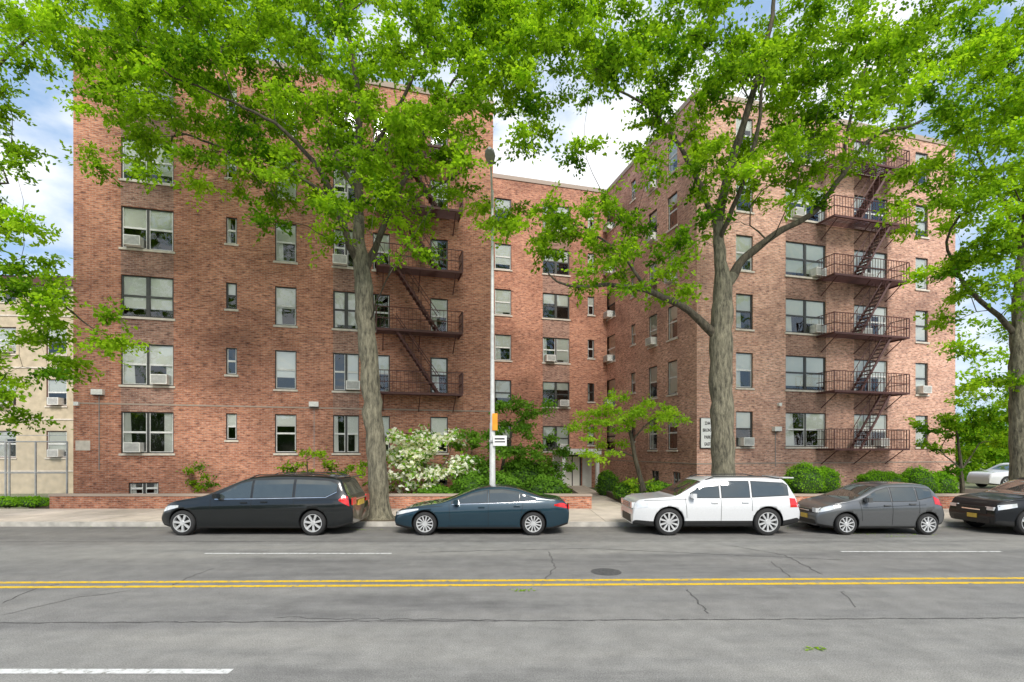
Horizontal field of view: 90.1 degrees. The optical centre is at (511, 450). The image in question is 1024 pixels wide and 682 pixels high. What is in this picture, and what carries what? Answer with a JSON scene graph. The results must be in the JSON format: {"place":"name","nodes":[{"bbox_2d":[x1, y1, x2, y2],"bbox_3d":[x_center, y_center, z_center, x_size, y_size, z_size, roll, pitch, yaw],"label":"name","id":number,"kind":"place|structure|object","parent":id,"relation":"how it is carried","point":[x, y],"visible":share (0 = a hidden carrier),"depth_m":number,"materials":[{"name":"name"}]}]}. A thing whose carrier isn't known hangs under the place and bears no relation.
{"place":"outdoors","nodes":[
{"label":"outdoors","id":0,"kind":"place"},
{"bbox_2d":[0,486,963,521],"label":"sidewalk","id":1,"kind":"structure","parent":0,"point":[605,509],"depth_m":18.11,"materials":[{"name":"concrete"}]},
{"bbox_2d":[48,493,591,508],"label":"brick wall","id":2,"kind":"structure","parent":1,"relation":"on","point":[164,500],"depth_m":19.90,"materials":[{"name":"red brick"}]},
{"bbox_2d":[360,516,394,520],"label":"tree pit soil","id":3,"kind":"object","parent":1,"relation":"on","point":[364,519],"depth_m":16.50,"materials":[{"name":"brown soil"}]},
{"bbox_2d":[31,0,564,519],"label":"street tree","id":4,"kind":"object","parent":3,"relation":"on","point":[233,40],"visible":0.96,"depth_m":15.23,"materials":[{"name":"green plant"}]},
{"bbox_2d":[463,0,990,473],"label":"street tree","id":5,"kind":"object","parent":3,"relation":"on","point":[757,52],"visible":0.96,"depth_m":15.37,"materials":[{"name":"green plant"}]},
{"bbox_2d":[873,0,1023,480],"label":"street tree","id":6,"kind":"object","parent":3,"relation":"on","point":[1005,47],"visible":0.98,"depth_m":15.81,"materials":[{"name":"green plant"}]},
{"bbox_2d":[485,146,497,483],"bbox_3d":[-0.640,-3.195,15.697,0.386,10.990,2.393,0,0,0],"label":"street lamp","id":7,"kind":"object","parent":1,"relation":"on","point":[489,154],"visible":0.66,"depth_m":16.64,"materials":[{"name":"grey metal"}]},
{"bbox_2d":[489,436,506,445],"bbox_3d":[-0.455,-0.315,16.550,0.570,0.330,0.030,0,0,0],"label":"traffic sign","id":8,"kind":"object","parent":7,"relation":"attached to","point":[499,440],"visible":1,"depth_m":16.54,"materials":[{"name":"white metal"}]},
{"bbox_2d":[552,449,601,487],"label":"entrance portico","id":9,"kind":"structure","parent":1,"relation":"on","point":[574,477],"depth_m":32.90,"materials":[{"name":"white paint"}]},
{"bbox_2d":[631,493,969,508],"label":"brick wall","id":10,"kind":"structure","parent":1,"relation":"on","point":[945,499],"depth_m":19.90,"materials":[{"name":"red brick"}]},
{"bbox_2d":[0,459,1006,508],"bbox_3d":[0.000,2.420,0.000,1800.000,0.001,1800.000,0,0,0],"label":"ground","id":11,"kind":"structure","parent":0,"point":[971,486],"depth_m":32.47,"materials":[{"name":"grey concrete"}]},
{"bbox_2d":[0,275,72,493],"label":"neighbor house","id":12,"kind":"structure","parent":11,"relation":"on","point":[53,397],"depth_m":28.67,"materials":[{"name":"paint"}]},
{"bbox_2d":[0,0,160,437],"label":"street tree","id":13,"kind":"object","parent":11,"relation":"on","point":[18,26],"visible":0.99,"depth_m":14.39,"materials":[{"name":"green plant"}]},
{"bbox_2d":[0,522,1007,526],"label":"curb","id":14,"kind":"structure","parent":11,"relation":"on","point":[356,524],"depth_m":16.10,"materials":[{"name":"concrete"}]},
{"bbox_2d":[29,486,988,508],"bbox_3d":[20.500,2.250,30.050,79.000,0.500,19.900,0,0,0],"label":"garden bed","id":15,"kind":"object","parent":11,"relation":"on","point":[609,494],"visible":0.16,"depth_m":24.53,"materials":[{"name":"green plant"}]},
{"bbox_2d":[0,495,48,507],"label":"hedge","id":16,"kind":"object","parent":15,"relation":"on","point":[25,501],"depth_m":19.99,"materials":[{"name":"green plant"}]},
{"bbox_2d":[0,435,67,507],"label":"chain link fence","id":17,"kind":"object","parent":15,"relation":"on","point":[5,473],"visible":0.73,"depth_m":20.40,"materials":[{"name":"grey metal"}]},
{"bbox_2d":[176,447,367,492],"bbox_3d":[-9.564,1.042,21.051,8.634,2.490,1.848,0,0,0],"label":"garden shrub","id":18,"kind":"object","parent":15,"relation":"on","point":[322,453],"visible":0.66,"depth_m":21.02,"materials":[{"name":"green plant"}]},
{"bbox_2d":[385,424,481,492],"bbox_3d":[-3.581,0.592,21.590,5.276,3.510,2.985,0,0,0],"label":"dogwood tree","id":19,"kind":"object","parent":15,"relation":"on","point":[412,455],"visible":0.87,"depth_m":21.19,"materials":[{"name":"white plant"}]},
{"bbox_2d":[413,455,569,493],"bbox_3d":[-0.886,1.272,21.301,6.275,2.134,3.873,0,0,-28],"label":"evergreen bush","id":20,"kind":"object","parent":15,"relation":"on","point":[542,483],"visible":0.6,"depth_m":20.84,"materials":[{"name":"green plant"}]},
{"bbox_2d":[448,394,577,492],"bbox_3d":[0.077,0.114,22.469,5.970,5.053,3.681,0,0,0],"label":"garden shrub","id":21,"kind":"object","parent":15,"relation":"on","point":[549,465],"visible":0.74,"depth_m":22.11,"materials":[{"name":"green plant"}]},
{"bbox_2d":[560,388,692,494],"bbox_3d":[4.812,-0.142,21.486,5.573,4.900,3.024,0,0,0],"label":"japanese maple","id":22,"kind":"object","parent":15,"relation":"on","point":[670,414],"visible":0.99,"depth_m":21.20,"materials":[{"name":"green plant"}]},
{"bbox_2d":[594,470,671,498],"bbox_3d":[5.744,1.696,23.268,3.240,1.587,6.776,0,0,-38],"label":"evergreen bush","id":23,"kind":"object","parent":15,"relation":"on","point":[607,480],"visible":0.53,"depth_m":25.47,"materials":[{"name":"green plant"}]},
{"bbox_2d":[782,460,843,493],"bbox_3d":[12.169,1.159,20.751,2.556,1.569,1.686,0,0,-24],"label":"boxwood bush","id":24,"kind":"object","parent":15,"relation":"on","point":[808,478],"visible":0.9,"depth_m":20.28,"materials":[{"name":"green plant"}]},
{"bbox_2d":[848,469,908,484],"bbox_3d":[15.454,1.354,21.518,2.335,1.152,1.544,0,0,0],"label":"boxwood bush","id":25,"kind":"object","parent":15,"relation":"on","point":[878,475],"visible":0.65,"depth_m":21.17,"materials":[{"name":"green plant"}]},
{"bbox_2d":[897,465,959,492],"bbox_3d":[17.773,1.371,21.820,2.631,1.556,1.719,0,0,0],"label":"boxwood bush","id":26,"kind":"object","parent":15,"relation":"on","point":[940,482],"visible":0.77,"depth_m":21.50,"materials":[{"name":"green plant"}]},
{"bbox_2d":[903,377,1008,492],"bbox_3d":[21.437,-0.345,23.553,7.935,6.109,3.475,0,0,-25],"label":"garden tree","id":27,"kind":"object","parent":15,"relation":"on","point":[986,418],"visible":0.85,"depth_m":23.04,"materials":[{"name":"green plant"}]},
{"bbox_2d":[73,36,954,492],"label":"brick walls","id":28,"kind":"structure","parent":11,"relation":"on","point":[203,264],"depth_m":24.53,"materials":[{"name":"brick"}]},
{"bbox_2d":[376,116,462,412],"bbox_3d":[-4.271,-8.334,23.596,3.918,13.064,1.095,0,0,-15],"label":"fire escape stair","id":29,"kind":"object","parent":28,"relation":"attached to","point":[452,214],"visible":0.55,"depth_m":23.34,"materials":[{"name":"brown metal"}]},
{"bbox_2d":[73,389,781,469],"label":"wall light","id":30,"kind":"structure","parent":28,"relation":"attached to","point":[82,444],"depth_m":20.70,"materials":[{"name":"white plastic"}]},
{"bbox_2d":[79,25,955,492],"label":"windows and trim","id":31,"kind":"structure","parent":28,"relation":"attached to","point":[149,299],"depth_m":24.93,"materials":[{"name":"glass"}]},
{"bbox_2d":[700,418,710,447],"bbox_3d":[9.263,-0.825,24.270,0.752,1.450,0.069,0,0,-15],"label":"building name sign","id":32,"kind":"object","parent":28,"relation":"attached to","point":[705,432],"visible":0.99,"depth_m":24.22,"materials":[{"name":"white paint"}]},
{"bbox_2d":[816,138,909,463],"bbox_3d":[17.930,-7.324,26.108,4.860,16.084,1.095,0,0,-15],"label":"fire escape stair","id":33,"kind":"object","parent":28,"relation":"attached to","point":[862,223],"visible":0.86,"depth_m":25.88,"materials":[{"name":"brown metal"}]},
{"bbox_2d":[955,312,1009,482],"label":"distant trees","id":34,"kind":"object","parent":11,"relation":"on","point":[992,457],"visible":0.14,"depth_m":40.01,"materials":[{"name":"green plant"}]},
{"bbox_2d":[967,463,1008,486],"bbox_3d":[31.950,1.576,32.500,4.700,1.647,1.880,0,0,0],"label":"car","id":35,"kind":"object","parent":11,"relation":"on","point":[997,474],"visible":0.55,"depth_m":32.23,"materials":[{"name":"paint"}]},
{"bbox_2d":[0,527,1023,681],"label":"road","id":36,"kind":"structure","parent":0,"point":[988,647],"depth_m":7.86,"materials":[{"name":"grey asphalt"}]},
{"bbox_2d":[162,472,368,534],"bbox_3d":[-7.249,1.536,15.275,5.522,1.727,2.112,0,0,0],"label":"minivan","id":37,"kind":"object","parent":36,"relation":"on","point":[313,503],"visible":1,"depth_m":14.40,"materials":[{"name":"paint"}]},
{"bbox_2d":[395,484,568,534],"bbox_3d":[-0.868,1.712,15.280,4.996,1.376,2.061,0,0,0],"label":"sedan","id":38,"kind":"object","parent":36,"relation":"on","point":[504,506],"visible":1,"depth_m":14.42,"materials":[{"name":"paint"}]},
{"bbox_2d":[0,541,1023,673],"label":"road markings","id":39,"kind":"object","parent":36,"relation":"on","point":[604,571],"visible":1,"depth_m":9.14,"materials":[{"name":"yellow paint"}]},
{"bbox_2d":[90,526,982,650],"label":"fallen leaves","id":40,"kind":"object","parent":36,"relation":"on","point":[713,527],"visible":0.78,"depth_m":8.75,"materials":[{"name":"green plant"}]},
{"bbox_2d":[621,474,799,534],"bbox_3d":[5.760,1.561,15.290,4.720,1.678,2.163,0,0,0],"label":"suv","id":41,"kind":"object","parent":36,"relation":"on","point":[765,504],"visible":1,"depth_m":14.41,"materials":[{"name":"paint"}]},
{"bbox_2d":[798,481,943,534],"bbox_3d":[10.505,1.667,15.300,3.630,1.465,1.985,0,0,0],"label":"hatchback","id":42,"kind":"object","parent":36,"relation":"on","point":[851,508],"visible":0.96,"depth_m":14.52,"materials":[{"name":"paint"}]},
{"bbox_2d":[949,477,1023,534],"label":"sedan","id":43,"kind":"object","parent":36,"relation":"on","point":[1002,504],"visible":1,"depth_m":15.06,"materials":[{"name":"paint"}]},
{"bbox_2d":[0,0,1023,448],"label":"sky","id":44,"kind":"structure","parent":0,"point":[54,198],"materials":[{"name":"white"}]}
]}

